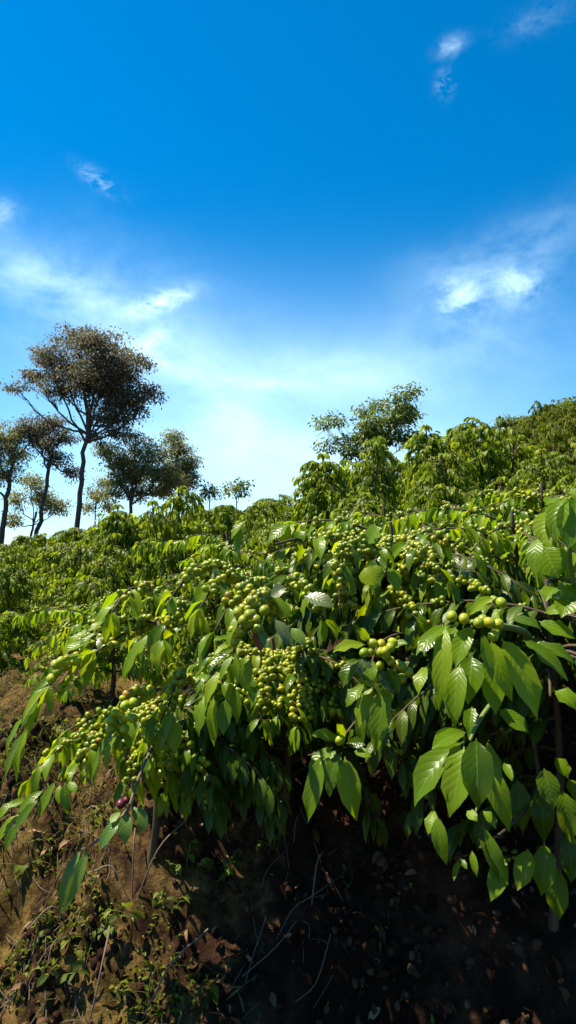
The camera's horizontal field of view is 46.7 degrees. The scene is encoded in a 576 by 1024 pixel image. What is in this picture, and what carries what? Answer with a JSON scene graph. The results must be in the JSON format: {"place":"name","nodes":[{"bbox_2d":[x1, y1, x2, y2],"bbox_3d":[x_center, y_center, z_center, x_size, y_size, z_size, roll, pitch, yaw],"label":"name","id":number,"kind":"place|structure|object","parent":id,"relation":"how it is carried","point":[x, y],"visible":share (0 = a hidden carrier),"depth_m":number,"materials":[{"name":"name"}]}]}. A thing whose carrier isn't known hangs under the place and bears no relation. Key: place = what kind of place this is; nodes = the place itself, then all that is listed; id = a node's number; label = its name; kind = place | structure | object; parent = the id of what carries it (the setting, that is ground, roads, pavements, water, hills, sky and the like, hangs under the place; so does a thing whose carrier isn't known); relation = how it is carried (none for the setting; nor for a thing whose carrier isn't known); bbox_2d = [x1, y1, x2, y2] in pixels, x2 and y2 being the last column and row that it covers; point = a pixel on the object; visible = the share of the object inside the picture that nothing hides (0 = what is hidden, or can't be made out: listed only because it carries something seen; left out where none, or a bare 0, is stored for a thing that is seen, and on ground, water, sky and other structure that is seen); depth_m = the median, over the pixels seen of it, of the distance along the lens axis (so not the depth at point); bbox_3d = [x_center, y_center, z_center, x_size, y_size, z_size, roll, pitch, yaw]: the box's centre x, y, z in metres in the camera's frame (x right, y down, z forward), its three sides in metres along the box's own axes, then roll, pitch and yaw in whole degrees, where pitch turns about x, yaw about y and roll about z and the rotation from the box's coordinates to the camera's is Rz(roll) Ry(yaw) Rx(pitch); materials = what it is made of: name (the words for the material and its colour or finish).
{"place":"outdoors","nodes":[
{"label":"outdoors","id":0,"kind":"place"},
{"bbox_2d":[0,567,575,1023],"bbox_3d":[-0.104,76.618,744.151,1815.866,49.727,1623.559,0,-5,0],"label":"ground","id":1,"kind":"structure","parent":0,"point":[506,987],"depth_m":1.55,"materials":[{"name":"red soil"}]},
{"bbox_2d":[0,551,33,608],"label":"coffee bush","id":2,"kind":"object","parent":1,"relation":"on","point":[5,560],"visible":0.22,"depth_m":6.69,"materials":[{"name":"green plant"}]},
{"bbox_2d":[0,418,35,543],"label":"shade tree","id":3,"kind":"object","parent":1,"relation":"on","point":[10,448],"visible":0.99,"depth_m":21.74,"materials":[{"name":"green plant"}]},
{"bbox_2d":[0,859,39,873],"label":"weed","id":4,"kind":"object","parent":1,"relation":"on","point":[16,867],"visible":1,"depth_m":1.76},
{"bbox_2d":[0,568,45,653],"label":"coffee bush","id":5,"kind":"object","parent":1,"relation":"on","point":[25,603],"visible":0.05,"depth_m":5.61,"materials":[{"name":"green plant"}]},
{"bbox_2d":[8,535,39,549],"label":"coffee bush","id":6,"kind":"object","parent":1,"relation":"on","point":[24,541],"visible":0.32,"depth_m":16.84,"materials":[{"name":"green plant"}]},
{"bbox_2d":[0,611,53,676],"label":"coffee bush","id":7,"kind":"object","parent":1,"relation":"on","point":[5,627],"visible":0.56,"depth_m":3.87,"materials":[{"name":"green plant"}]},
{"bbox_2d":[15,545,38,575],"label":"coffee bush","id":8,"kind":"object","parent":1,"relation":"on","point":[23,552],"visible":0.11,"depth_m":12.55,"materials":[{"name":"green plant"}]},
{"bbox_2d":[0,564,55,660],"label":"coffee bush","id":9,"kind":"object","parent":1,"relation":"on","point":[18,581],"visible":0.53,"depth_m":4.82,"materials":[{"name":"green plant"}]},
{"bbox_2d":[21,548,46,591],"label":"coffee bush","id":10,"kind":"object","parent":1,"relation":"on","point":[32,568],"visible":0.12,"depth_m":10.89,"materials":[{"name":"green plant"}]},
{"bbox_2d":[0,470,76,537],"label":"shade tree","id":11,"kind":"object","parent":1,"relation":"on","point":[33,483],"visible":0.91,"depth_m":23.56,"materials":[{"name":"green plant"}]},
{"bbox_2d":[0,781,76,851],"bbox_3d":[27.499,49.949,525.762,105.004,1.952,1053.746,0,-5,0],"label":"bush","id":12,"kind":"object","parent":1,"relation":"on","point":[62,796],"visible":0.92,"depth_m":1.24,"materials":[{"name":"green plant"}]},
{"bbox_2d":[31,533,52,548],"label":"coffee bush","id":13,"kind":"object","parent":1,"relation":"on","point":[43,538],"visible":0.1,"depth_m":17.78,"materials":[{"name":"green plant"}]},
{"bbox_2d":[32,913,51,927],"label":"weed","id":14,"kind":"object","parent":1,"relation":"on","point":[47,917],"visible":0.9,"depth_m":1.59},
{"bbox_2d":[25,543,67,608],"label":"coffee bush","id":15,"kind":"object","parent":1,"relation":"on","point":[42,549],"visible":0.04,"depth_m":9.80,"materials":[{"name":"green plant"}]},
{"bbox_2d":[7,412,87,538],"bbox_3d":[-8.075,-0.762,22.243,2.633,5.390,1.922,0,-5,0],"label":"shade tree","id":16,"kind":"object","parent":1,"relation":"on","point":[37,432],"visible":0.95,"depth_m":22.18,"materials":[{"name":"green plant"}]},
{"bbox_2d":[39,931,65,967],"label":"weed","id":17,"kind":"object","parent":1,"relation":"on","point":[54,960],"visible":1,"depth_m":1.53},
{"bbox_2d":[26,542,85,628],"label":"coffee bush","id":18,"kind":"object","parent":1,"relation":"on","point":[48,563],"visible":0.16,"depth_m":7.68,"materials":[{"name":"green plant"}]},
{"bbox_2d":[31,564,83,635],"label":"coffee bush","id":19,"kind":"object","parent":1,"relation":"on","point":[52,602],"visible":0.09,"depth_m":6.16,"materials":[{"name":"green plant"}]},
{"bbox_2d":[31,960,90,986],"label":"weed","id":20,"kind":"object","parent":1,"relation":"on","point":[75,967],"visible":0.96,"depth_m":1.51,"materials":[{"name":"plant"}]},
{"bbox_2d":[32,541,90,607],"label":"coffee bush","id":21,"kind":"object","parent":1,"relation":"on","point":[72,544],"visible":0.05,"depth_m":8.77,"materials":[{"name":"green plant"}]},
{"bbox_2d":[50,527,86,542],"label":"coffee bush","id":22,"kind":"object","parent":1,"relation":"on","point":[72,534],"visible":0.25,"depth_m":15.37,"materials":[{"name":"green plant"}]},
{"bbox_2d":[60,939,87,961],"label":"weed","id":23,"kind":"object","parent":1,"relation":"on","point":[78,953],"visible":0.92,"depth_m":1.55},
{"bbox_2d":[25,533,140,636],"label":"coffee bush","id":24,"kind":"object","parent":1,"relation":"on","point":[71,560],"visible":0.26,"depth_m":5.62,"materials":[{"name":"green plant"}]},
{"bbox_2d":[0,321,169,527],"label":"shade tree","id":25,"kind":"object","parent":1,"relation":"on","point":[106,378],"visible":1,"depth_m":21.05,"materials":[{"name":"green plant"}]},
{"bbox_2d":[22,575,152,675],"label":"coffee bush","id":26,"kind":"object","parent":1,"relation":"on","point":[77,588],"visible":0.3,"depth_m":3.69,"materials":[{"name":"green plant"}]},
{"bbox_2d":[78,535,98,549],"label":"coffee bush","id":27,"kind":"object","parent":1,"relation":"on","point":[88,542],"visible":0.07,"depth_m":11.03,"materials":[{"name":"green plant"}]},
{"bbox_2d":[40,556,143,659],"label":"coffee bush","id":28,"kind":"object","parent":1,"relation":"on","point":[113,576],"visible":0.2,"depth_m":4.65,"materials":[{"name":"green plant"}]},
{"bbox_2d":[72,916,117,939],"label":"weed","id":29,"kind":"object","parent":1,"relation":"on","point":[106,930],"visible":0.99,"depth_m":1.57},
{"bbox_2d":[76,475,119,524],"bbox_3d":[-7.019,0.740,24.502,1.699,4.208,1.163,0,-5,0],"label":"shade tree","id":30,"kind":"object","parent":1,"relation":"on","point":[87,506],"visible":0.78,"depth_m":24.58,"materials":[{"name":"green plant"}]},
{"bbox_2d":[88,933,109,1023],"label":"dry twig","id":31,"kind":"object","parent":1,"relation":"on","point":[108,935],"visible":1,"depth_m":1.48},
{"bbox_2d":[12,597,186,704],"bbox_3d":[-0.692,0.557,2.474,0.628,0.485,0.594,4,-7,-34],"label":"coffee bush","id":32,"kind":"object","parent":1,"relation":"on","point":[139,670],"visible":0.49,"depth_m":2.46,"materials":[{"name":"green plant"}]},
{"bbox_2d":[92,504,142,588],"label":"coffee bush","id":33,"kind":"object","parent":1,"relation":"on","point":[108,524],"visible":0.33,"depth_m":7.52,"materials":[{"name":"green plant"}]},
{"bbox_2d":[100,902,144,925],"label":"weed","id":34,"kind":"object","parent":1,"relation":"on","point":[135,913],"visible":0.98,"depth_m":1.57,"materials":[{"name":"plant"}]},
{"bbox_2d":[106,517,154,589],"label":"coffee bush","id":35,"kind":"object","parent":1,"relation":"on","point":[129,521],"visible":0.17,"depth_m":7.57,"materials":[{"name":"green plant"}]},
{"bbox_2d":[131,828,135,900],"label":"dry twig","id":36,"kind":"object","parent":1,"relation":"on","point":[133,863],"visible":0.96,"depth_m":1.62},
{"bbox_2d":[89,428,190,514],"bbox_3d":[-4.858,-0.377,21.664,3.295,4.776,2.247,-3,-6,25],"label":"shade tree","id":37,"kind":"object","parent":1,"relation":"on","point":[132,469],"visible":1,"depth_m":21.58,"materials":[{"name":"green plant"}]},
{"bbox_2d":[94,804,187,901],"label":"dry twig","id":38,"kind":"object","parent":1,"relation":"on","point":[165,839],"visible":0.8,"depth_m":1.61,"materials":[{"name":"wood"}]},
{"bbox_2d":[116,960,165,1010],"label":"weed","id":39,"kind":"object","parent":1,"relation":"on","point":[147,962],"visible":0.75,"depth_m":1.47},
{"bbox_2d":[3,581,292,864],"bbox_3d":[-0.294,0.522,1.513,0.614,0.730,0.724,0,-5,0],"label":"coffee bush","id":40,"kind":"object","parent":1,"relation":"on","point":[135,727],"visible":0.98,"depth_m":1.41,"materials":[{"name":"green plant"}]},
{"bbox_2d":[58,746,152,914],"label":"coffee shoot","id":41,"kind":"object","parent":40,"relation":"attached to","point":[72,877],"visible":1,"depth_m":1.13,"materials":[{"name":"leaf"},{"name":"wood"},{"name":"cherry"}]},
{"bbox_2d":[134,534,190,620],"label":"coffee bush","id":42,"kind":"object","parent":1,"relation":"on","point":[147,560],"visible":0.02,"depth_m":6.54,"materials":[{"name":"green plant"}]},
{"bbox_2d":[129,486,205,626],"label":"coffee bush","id":43,"kind":"object","parent":1,"relation":"on","point":[158,566],"visible":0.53,"depth_m":4.94,"materials":[{"name":"green plant"}]},
{"bbox_2d":[130,522,213,618],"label":"coffee bush","id":44,"kind":"object","parent":1,"relation":"on","point":[197,530],"visible":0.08,"depth_m":5.51,"materials":[{"name":"green plant"}]},
{"bbox_2d":[152,889,193,912],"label":"weed","id":45,"kind":"object","parent":1,"relation":"on","point":[161,894],"visible":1,"depth_m":1.56,"materials":[{"name":"plant"}]},
{"bbox_2d":[143,928,208,1018],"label":"dry twig","id":46,"kind":"object","parent":1,"relation":"on","point":[190,944],"visible":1,"depth_m":1.45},
{"bbox_2d":[0,766,352,1023],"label":"rootlets","id":47,"kind":"object","parent":1,"relation":"on","point":[76,1001],"visible":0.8,"depth_m":1.55,"materials":[{"name":"plant"}]},
{"bbox_2d":[153,427,204,514],"bbox_3d":[-4.018,-0.160,23.803,2.320,5.813,1.680,-5,-7,42],"label":"shade tree","id":48,"kind":"object","parent":1,"relation":"on","point":[190,467],"visible":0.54,"depth_m":23.68,"materials":[{"name":"green plant"}]},
{"bbox_2d":[166,839,197,875],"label":"weed","id":49,"kind":"object","parent":1,"relation":"on","point":[178,868],"visible":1,"depth_m":1.60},
{"bbox_2d":[197,857,214,870],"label":"weed","id":50,"kind":"object","parent":1,"relation":"on","point":[208,862],"visible":1,"depth_m":1.58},
{"bbox_2d":[189,480,227,509],"bbox_3d":[-2.452,0.432,20.605,1.273,2.912,0.926,0,-5,0],"label":"shade tree","id":51,"kind":"object","parent":1,"relation":"on","point":[205,492],"visible":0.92,"depth_m":20.60,"materials":[{"name":"green plant"}]},
{"bbox_2d":[198,973,218,1010],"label":"weed","id":52,"kind":"object","parent":1,"relation":"on","point":[214,988],"visible":1,"depth_m":1.41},
{"bbox_2d":[135,552,283,698],"bbox_3d":[-0.221,0.438,2.425,0.657,0.570,0.659,3,-5,-6],"label":"coffee bush","id":53,"kind":"object","parent":1,"relation":"on","point":[180,649],"visible":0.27,"depth_m":2.31,"materials":[{"name":"green plant"}]},
{"bbox_2d":[0,685,434,1023],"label":"moss","id":54,"kind":"object","parent":1,"relation":"on","point":[159,1013],"visible":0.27,"depth_m":1.56,"materials":[{"name":"plant"}]},
{"bbox_2d":[191,504,256,558],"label":"coffee bush","id":55,"kind":"object","parent":1,"relation":"on","point":[220,514],"visible":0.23,"depth_m":7.30,"materials":[{"name":"green plant"}]},
{"bbox_2d":[156,531,299,647],"bbox_3d":[-0.221,0.361,2.608,0.609,0.574,0.619,0,-5,0],"label":"coffee bush","id":56,"kind":"object","parent":1,"relation":"on","point":[224,550],"visible":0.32,"depth_m":2.55,"materials":[{"name":"green plant"}]},
{"bbox_2d":[217,848,246,882],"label":"weed","id":57,"kind":"object","parent":1,"relation":"on","point":[227,870],"visible":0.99,"depth_m":1.61,"materials":[{"name":"plant"}]},
{"bbox_2d":[218,477,255,508],"bbox_3d":[-1.458,0.249,19.030,0.958,2.473,0.877,4,-7,-37],"label":"shade tree","id":58,"kind":"object","parent":1,"relation":"on","point":[239,486],"visible":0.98,"depth_m":19.09,"materials":[{"name":"green plant"}]},
{"bbox_2d":[231,501,288,550],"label":"coffee bush","id":59,"kind":"object","parent":1,"relation":"on","point":[255,515],"visible":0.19,"depth_m":6.68,"materials":[{"name":"green plant"}]},
{"bbox_2d":[2,565,529,673],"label":"hill grass","id":60,"kind":"structure","parent":1,"relation":"on","point":[41,656],"depth_m":4.28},
{"bbox_2d":[252,494,292,504],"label":"coffee bush","id":61,"kind":"object","parent":1,"relation":"on","point":[279,497],"visible":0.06,"depth_m":14.05,"materials":[{"name":"green plant"}]},
{"bbox_2d":[256,819,289,853],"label":"weed","id":62,"kind":"object","parent":1,"relation":"on","point":[267,843],"visible":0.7,"depth_m":1.66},
{"bbox_2d":[246,520,308,618],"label":"coffee bush","id":63,"kind":"object","parent":1,"relation":"on","point":[264,544],"visible":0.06,"depth_m":3.69,"materials":[{"name":"green plant"}]},
{"bbox_2d":[0,660,575,1023],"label":"soil clods","id":64,"kind":"object","parent":1,"relation":"on","point":[516,946],"visible":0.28,"depth_m":1.51,"materials":[{"name":"soil"}]},
{"bbox_2d":[0,645,575,1023],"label":"fallen leaves","id":65,"kind":"object","parent":1,"relation":"on","point":[275,1006],"visible":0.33,"depth_m":1.55,"materials":[{"name":"brown plant"}]},
{"bbox_2d":[155,558,439,846],"bbox_3d":[0.032,0.563,1.587,0.734,0.894,0.944,2,-6,-16],"label":"coffee bush","id":66,"kind":"object","parent":1,"relation":"on","point":[292,693],"visible":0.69,"depth_m":1.47,"materials":[{"name":"green plant"}]},
{"bbox_2d":[275,499,321,527],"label":"coffee bush","id":67,"kind":"object","parent":1,"relation":"on","point":[288,516],"visible":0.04,"depth_m":7.33,"materials":[{"name":"green plant"}]},
{"bbox_2d":[290,453,351,536],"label":"coffee bush","id":68,"kind":"object","parent":1,"relation":"on","point":[317,492],"visible":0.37,"depth_m":6.21,"materials":[{"name":"green plant"}]},
{"bbox_2d":[317,491,396,611],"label":"coffee bush","id":69,"kind":"object","parent":1,"relation":"on","point":[365,503],"visible":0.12,"depth_m":4.16,"materials":[{"name":"green plant"}]},
{"bbox_2d":[320,435,406,528],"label":"coffee bush","id":70,"kind":"object","parent":1,"relation":"on","point":[378,452],"visible":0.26,"depth_m":7.52,"materials":[{"name":"green plant"}]},
{"bbox_2d":[307,381,427,492],"bbox_3d":[1.545,-1.052,12.637,2.407,2.953,1.469,0,-5,0],"label":"shade tree","id":71,"kind":"object","parent":1,"relation":"on","point":[396,419],"visible":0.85,"depth_m":12.65,"materials":[{"name":"green plant"}]},
{"bbox_2d":[358,453,398,500],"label":"coffee bush","id":72,"kind":"object","parent":1,"relation":"on","point":[391,471],"visible":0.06,"depth_m":13.08,"materials":[{"name":"green plant"}]},
{"bbox_2d":[313,503,449,637],"bbox_3d":[0.402,0.296,2.707,0.592,0.654,0.657,-2,-6,22],"label":"coffee bush","id":73,"kind":"object","parent":1,"relation":"on","point":[374,519],"visible":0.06,"depth_m":2.67,"materials":[{"name":"green plant"}]},
{"bbox_2d":[231,516,545,821],"bbox_3d":[0.278,0.398,1.727,0.809,0.784,1.134,0,-5,0],"label":"coffee bush","id":74,"kind":"object","parent":1,"relation":"on","point":[356,566],"visible":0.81,"depth_m":1.51,"materials":[{"name":"green plant"}]},
{"bbox_2d":[371,492,412,518],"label":"coffee bush","id":75,"kind":"object","parent":1,"relation":"on","point":[394,504],"visible":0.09,"depth_m":7.64,"materials":[{"name":"green plant"}]},
{"bbox_2d":[387,456,415,503],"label":"coffee bush","id":76,"kind":"object","parent":1,"relation":"on","point":[400,472],"visible":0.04,"depth_m":12.00,"materials":[{"name":"green plant"}]},
{"bbox_2d":[395,474,422,507],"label":"coffee bush","id":77,"kind":"object","parent":1,"relation":"on","point":[400,479],"visible":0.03,"depth_m":9.15,"materials":[{"name":"green plant"}]},
{"bbox_2d":[338,515,480,645],"bbox_3d":[0.552,0.304,2.612,0.802,0.588,0.723,-3,-6,27],"label":"coffee bush","id":78,"kind":"object","parent":1,"relation":"on","point":[430,523],"visible":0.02,"depth_m":2.56,"materials":[{"name":"green plant"}]},
{"bbox_2d":[397,424,456,509],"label":"coffee bush","id":79,"kind":"object","parent":1,"relation":"on","point":[421,445],"visible":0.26,"depth_m":8.44,"materials":[{"name":"green plant"}]},
{"bbox_2d":[401,450,476,509],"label":"coffee bush","id":80,"kind":"object","parent":1,"relation":"on","point":[436,476],"visible":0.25,"depth_m":6.81,"materials":[{"name":"green plant"}]},
{"bbox_2d":[400,484,481,547],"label":"coffee bush","id":81,"kind":"object","parent":1,"relation":"on","point":[452,498],"visible":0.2,"depth_m":4.81,"materials":[{"name":"green plant"}]},
{"bbox_2d":[337,488,575,931],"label":"coffee bush","id":82,"kind":"object","parent":1,"relation":"on","point":[483,690],"visible":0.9,"depth_m":1.22,"materials":[{"name":"green plant"}]},
{"bbox_2d":[438,435,485,485],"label":"coffee bush","id":83,"kind":"object","parent":1,"relation":"on","point":[458,452],"visible":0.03,"depth_m":12.15,"materials":[{"name":"green plant"}]},
{"bbox_2d":[379,504,575,680],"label":"coffee bush","id":84,"kind":"object","parent":1,"relation":"on","point":[522,531],"visible":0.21,"depth_m":1.91,"materials":[{"name":"green plant"}]},
{"bbox_2d":[453,476,512,557],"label":"coffee bush","id":85,"kind":"object","parent":1,"relation":"on","point":[474,493],"visible":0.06,"depth_m":5.58,"materials":[{"name":"green plant"}]},
{"bbox_2d":[460,461,516,490],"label":"coffee bush","id":86,"kind":"object","parent":1,"relation":"on","point":[489,478],"visible":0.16,"depth_m":7.81,"materials":[{"name":"green plant"}]},
{"bbox_2d":[439,416,542,519],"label":"coffee bush","id":87,"kind":"object","parent":1,"relation":"on","point":[499,459],"visible":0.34,"depth_m":7.94,"materials":[{"name":"green plant"}]},
{"bbox_2d":[434,483,575,586],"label":"coffee bush","id":88,"kind":"object","parent":1,"relation":"on","point":[520,504],"visible":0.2,"depth_m":2.36,"materials":[{"name":"green plant"}]},
{"bbox_2d":[481,426,531,482],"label":"coffee bush","id":89,"kind":"object","parent":1,"relation":"on","point":[507,431],"visible":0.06,"depth_m":8.89,"materials":[{"name":"green plant"}]},
{"bbox_2d":[489,414,531,428],"bbox_3d":[8.566,-3.036,25.431,1.842,1.440,1.261,0,-5,0],"label":"shade tree","id":90,"kind":"object","parent":1,"relation":"on","point":[507,422],"visible":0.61,"depth_m":25.30,"materials":[{"name":"green plant"}]},
{"bbox_2d":[510,415,554,467],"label":"coffee bush","id":91,"kind":"object","parent":1,"relation":"on","point":[525,425],"visible":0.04,"depth_m":13.21,"materials":[{"name":"green plant"}]},
{"bbox_2d":[522,416,543,438],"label":"coffee bush","id":92,"kind":"object","parent":1,"relation":"on","point":[529,433],"visible":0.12,"depth_m":19.30,"materials":[{"name":"green plant"}]},
{"bbox_2d":[500,483,575,579],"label":"coffee bush","id":93,"kind":"object","parent":1,"relation":"on","point":[562,489],"visible":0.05,"depth_m":3.87,"materials":[{"name":"green plant"}]},
{"bbox_2d":[528,400,551,424],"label":"coffee bush","id":94,"kind":"object","parent":1,"relation":"on","point":[537,412],"visible":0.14,"depth_m":25.79,"materials":[{"name":"green plant"}]},
{"bbox_2d":[506,448,574,510],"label":"coffee bush","id":95,"kind":"object","parent":1,"relation":"on","point":[546,479],"visible":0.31,"depth_m":6.42,"materials":[{"name":"green plant"}]},
{"bbox_2d":[514,455,573,507],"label":"coffee bush","id":96,"kind":"object","parent":1,"relation":"on","point":[558,469],"visible":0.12,"depth_m":7.67,"materials":[{"name":"green plant"}]},
{"bbox_2d":[538,399,562,421],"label":"coffee bush","id":97,"kind":"object","parent":1,"relation":"on","point":[548,408],"visible":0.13,"depth_m":24.84,"materials":[{"name":"green plant"}]},
{"bbox_2d":[531,422,572,457],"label":"coffee bush","id":98,"kind":"object","parent":1,"relation":"on","point":[559,438],"visible":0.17,"depth_m":11.03,"materials":[{"name":"green plant"}]},
{"bbox_2d":[532,396,575,415],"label":"coffee bush","id":99,"kind":"object","parent":1,"relation":"on","point":[562,404],"visible":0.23,"depth_m":27.35,"materials":[{"name":"green plant"}]},
{"bbox_2d":[533,443,575,482],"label":"coffee bush","id":100,"kind":"object","parent":1,"relation":"on","point":[568,458],"visible":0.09,"depth_m":8.95,"materials":[{"name":"green plant"}]},
{"bbox_2d":[535,415,575,439],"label":"coffee bush","id":101,"kind":"object","parent":1,"relation":"on","point":[568,424],"visible":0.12,"depth_m":16.93,"materials":[{"name":"green plant"}]},
{"bbox_2d":[546,402,575,426],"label":"coffee bush","id":102,"kind":"object","parent":1,"relation":"on","point":[553,412],"visible":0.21,"depth_m":22.19,"materials":[{"name":"green plant"}]},
{"bbox_2d":[556,472,575,493],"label":"coffee bush","id":103,"kind":"object","parent":1,"relation":"on","point":[565,478],"visible":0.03,"depth_m":5.86,"materials":[{"name":"green plant"}]},
{"bbox_2d":[0,0,575,545],"label":"sky","id":104,"kind":"structure","parent":0,"point":[299,210],"materials":[{"name":"blue"}]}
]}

